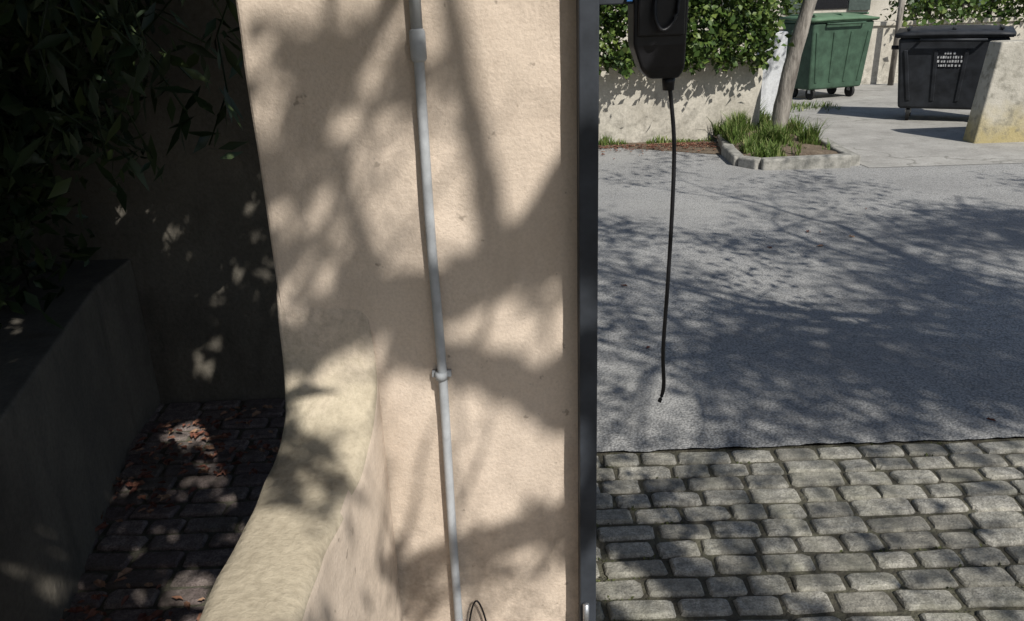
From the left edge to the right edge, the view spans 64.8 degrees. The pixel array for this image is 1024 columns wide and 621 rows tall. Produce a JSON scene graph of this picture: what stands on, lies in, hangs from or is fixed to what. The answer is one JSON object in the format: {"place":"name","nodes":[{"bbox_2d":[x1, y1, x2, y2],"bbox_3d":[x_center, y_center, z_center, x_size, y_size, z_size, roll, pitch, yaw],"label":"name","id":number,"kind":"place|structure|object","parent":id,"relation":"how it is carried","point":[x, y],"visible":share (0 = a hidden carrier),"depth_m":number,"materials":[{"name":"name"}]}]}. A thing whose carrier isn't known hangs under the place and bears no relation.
{"place":"outdoors","nodes":[
{"label":"outdoors","id":0,"kind":"place"},
{"bbox_2d":[65,399,285,620],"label":"paved path","id":1,"kind":"structure","parent":0,"point":[184,547],"depth_m":2.76,"materials":[{"name":"stone"}]},
{"bbox_2d":[0,259,160,620],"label":"boundary wall","id":2,"kind":"structure","parent":1,"relation":"on","point":[80,401],"depth_m":2.53,"materials":[{"name":"grey concrete"}]},
{"bbox_2d":[599,140,720,154],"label":"verge soil","id":3,"kind":"structure","parent":0,"point":[709,150],"depth_m":9.04,"materials":[{"name":"brown soil"}]},
{"bbox_2d":[706,98,831,157],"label":"grass","id":4,"kind":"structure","parent":0,"point":[768,140],"depth_m":8.55,"materials":[{"name":"green plant"}]},
{"bbox_2d":[596,438,1023,620],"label":"brick pavement","id":5,"kind":"structure","parent":0,"point":[770,533],"depth_m":2.56,"materials":[{"name":"stone"}]},
{"bbox_2d":[199,288,402,620],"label":"curved parapet wall","id":6,"kind":"structure","parent":5,"relation":"on","point":[316,541],"depth_m":1.51,"materials":[{"name":"paint"}]},
{"bbox_2d":[236,0,578,620],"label":"rendered wall","id":7,"kind":"structure","parent":5,"relation":"on","point":[331,91],"depth_m":1.55,"materials":[{"name":"paint"}]},
{"bbox_2d":[409,0,462,620],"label":"conduit pipe","id":8,"kind":"object","parent":7,"relation":"attached to","point":[442,373],"visible":1,"depth_m":1.56,"materials":[{"name":"grey plastic"}]},
{"bbox_2d":[469,600,486,620],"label":"loose wire","id":9,"kind":"object","parent":7,"relation":"attached to","point":[477,601],"visible":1,"depth_m":1.85,"materials":[{"name":"black plastic"}]},
{"bbox_2d":[576,0,598,620],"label":"metal gate post","id":10,"kind":"object","parent":5,"relation":"on","point":[587,34],"visible":1,"depth_m":1.54,"materials":[{"name":"metal"}]},
{"bbox_2d":[599,0,688,90],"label":"vehicle charger","id":11,"kind":"object","parent":10,"relation":"attached to","point":[657,31],"visible":0.96,"depth_m":1.39,"materials":[{"name":"black plastic"}]},
{"bbox_2d":[658,91,675,402],"bbox_3d":[0.301,-0.113,1.568,0.023,0.648,0.014,-11,23,-22],"label":"hanging cable","id":12,"kind":"object","parent":11,"relation":"hanging from","point":[673,183],"visible":1,"depth_m":1.56,"materials":[{"name":"black plastic"}]},
{"bbox_2d":[596,441,1023,620],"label":"joint moss","id":13,"kind":"object","parent":5,"relation":"on","point":[947,587],"visible":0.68,"depth_m":2.47,"materials":[{"name":"green plant"}]},
{"bbox_2d":[597,83,1023,451],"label":"asphalt road","id":14,"kind":"structure","parent":0,"point":[899,316],"depth_m":4.41,"materials":[{"name":"grey asphalt"}]},
{"bbox_2d":[60,141,995,620],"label":"fallen leaves","id":15,"kind":"object","parent":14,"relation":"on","point":[152,503],"visible":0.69,"depth_m":3.03,"materials":[{"name":"brown plant"}]},
{"bbox_2d":[599,62,762,142],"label":"wall","id":16,"kind":"structure","parent":14,"relation":"on","point":[634,108],"depth_m":9.28,"materials":[{"name":"beige paint"}]},
{"bbox_2d":[600,57,752,67],"bbox_3d":[-3.105,-2.680,9.240,11.980,0.060,0.330,-2,21,0],"label":"coping","id":17,"kind":"object","parent":16,"relation":"on","point":[709,59],"visible":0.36,"depth_m":9.09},
{"bbox_2d":[599,0,794,79],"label":"ivy hedge","id":18,"kind":"object","parent":17,"relation":"on","point":[702,44],"visible":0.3,"depth_m":8.78,"materials":[{"name":"green plant"}]},
{"bbox_2d":[599,99,840,145],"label":"weeds","id":19,"kind":"object","parent":14,"relation":"on","point":[605,141],"visible":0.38,"depth_m":9.38,"materials":[{"name":"green plant"}]},
{"bbox_2d":[597,436,1023,452],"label":"ground","id":20,"kind":"structure","parent":0,"point":[810,444],"depth_m":3.16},
{"bbox_2d":[0,0,185,330],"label":"laurel hedge","id":21,"kind":"object","parent":20,"relation":"on","point":[49,186],"visible":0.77,"depth_m":2.64,"materials":[{"name":"green plant"}]},
{"bbox_2d":[0,0,246,211],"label":"evergreen oak tree","id":22,"kind":"object","parent":20,"relation":"on","point":[126,55],"visible":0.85,"depth_m":2.43,"materials":[{"name":"green plant"}]},
{"bbox_2d":[0,0,284,403],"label":"yard wall","id":23,"kind":"structure","parent":20,"relation":"on","point":[190,239],"depth_m":3.28,"materials":[{"name":"beige paint"}]},
{"bbox_2d":[712,123,860,169],"bbox_3d":[2.826,-1.851,8.938,1.298,0.196,2.615,-2,21,0],"label":"kerbed planting bed","id":24,"kind":"object","parent":20,"relation":"on","point":[836,155],"visible":0.46,"depth_m":7.81,"materials":[{"name":"grey concrete"}]},
{"bbox_2d":[771,0,816,130],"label":"leaning tree","id":25,"kind":"object","parent":24,"relation":"on","point":[783,99],"visible":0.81,"depth_m":8.82,"materials":[{"name":"grey plant"}]},
{"bbox_2d":[600,0,1022,54],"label":"walls","id":26,"kind":"structure","parent":0,"point":[877,7],"depth_m":17.91,"materials":[{"name":"beige paint"}]},
{"bbox_2d":[784,0,801,12],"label":"shutter","id":27,"kind":"object","parent":26,"relation":"attached to","point":[794,6],"visible":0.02,"depth_m":17.82,"materials":[{"name":"paint"}]},
{"bbox_2d":[815,0,847,8],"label":"window pane","id":28,"kind":"object","parent":26,"relation":"attached to","point":[830,4],"visible":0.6,"depth_m":17.82,"materials":[{"name":"black glass"}]},
{"bbox_2d":[848,0,870,10],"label":"shutter","id":29,"kind":"object","parent":26,"relation":"attached to","point":[853,5],"visible":1,"depth_m":17.82,"materials":[{"name":"paint"}]},
{"bbox_2d":[789,84,1023,167],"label":"concrete apron pavement","id":30,"kind":"structure","parent":0,"point":[871,126],"depth_m":9.58,"materials":[{"name":"grey concrete"}]},
{"bbox_2d":[757,31,787,119],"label":"whitewashed pillar","id":31,"kind":"structure","parent":30,"relation":"on","point":[771,76],"depth_m":10.45,"materials":[{"name":"white paint"}]},
{"bbox_2d":[779,12,879,99],"bbox_3d":[4.920,-3.997,12.651,1.340,1.263,0.843,-9,22,-19],"label":"wheeled waste bin","id":32,"kind":"object","parent":30,"relation":"on","point":[834,53],"visible":0.89,"depth_m":12.36,"materials":[{"name":"green plastic"}]},
{"bbox_2d":[717,21,1023,84],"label":"wall","id":33,"kind":"structure","parent":30,"relation":"on","point":[877,63],"depth_m":14.19,"materials":[{"name":"beige paint"}]},
{"bbox_2d":[689,0,1023,26],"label":"hedge","id":34,"kind":"object","parent":33,"relation":"on","point":[941,10],"visible":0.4,"depth_m":13.97,"materials":[{"name":"green plant"}]},
{"bbox_2d":[692,16,1023,30],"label":"coping","id":35,"kind":"object","parent":33,"relation":"on","point":[910,22],"depth_m":13.99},
{"bbox_2d":[887,0,904,85],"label":"wooden post","id":36,"kind":"object","parent":30,"relation":"on","point":[894,55],"visible":1,"depth_m":13.83,"materials":[{"name":"wood"}]},
{"bbox_2d":[891,24,1016,119],"bbox_3d":[5.489,-2.988,10.155,1.380,1.133,0.867,9,23,26],"label":"wheeled waste bin","id":37,"kind":"object","parent":30,"relation":"on","point":[940,66],"visible":0.77,"depth_m":9.89,"materials":[{"name":"black plastic"}]},
{"bbox_2d":[963,39,1023,143],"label":"concrete end wall","id":38,"kind":"structure","parent":30,"relation":"on","point":[996,115],"depth_m":8.54,"materials":[{"name":"beige concrete"}]}
]}

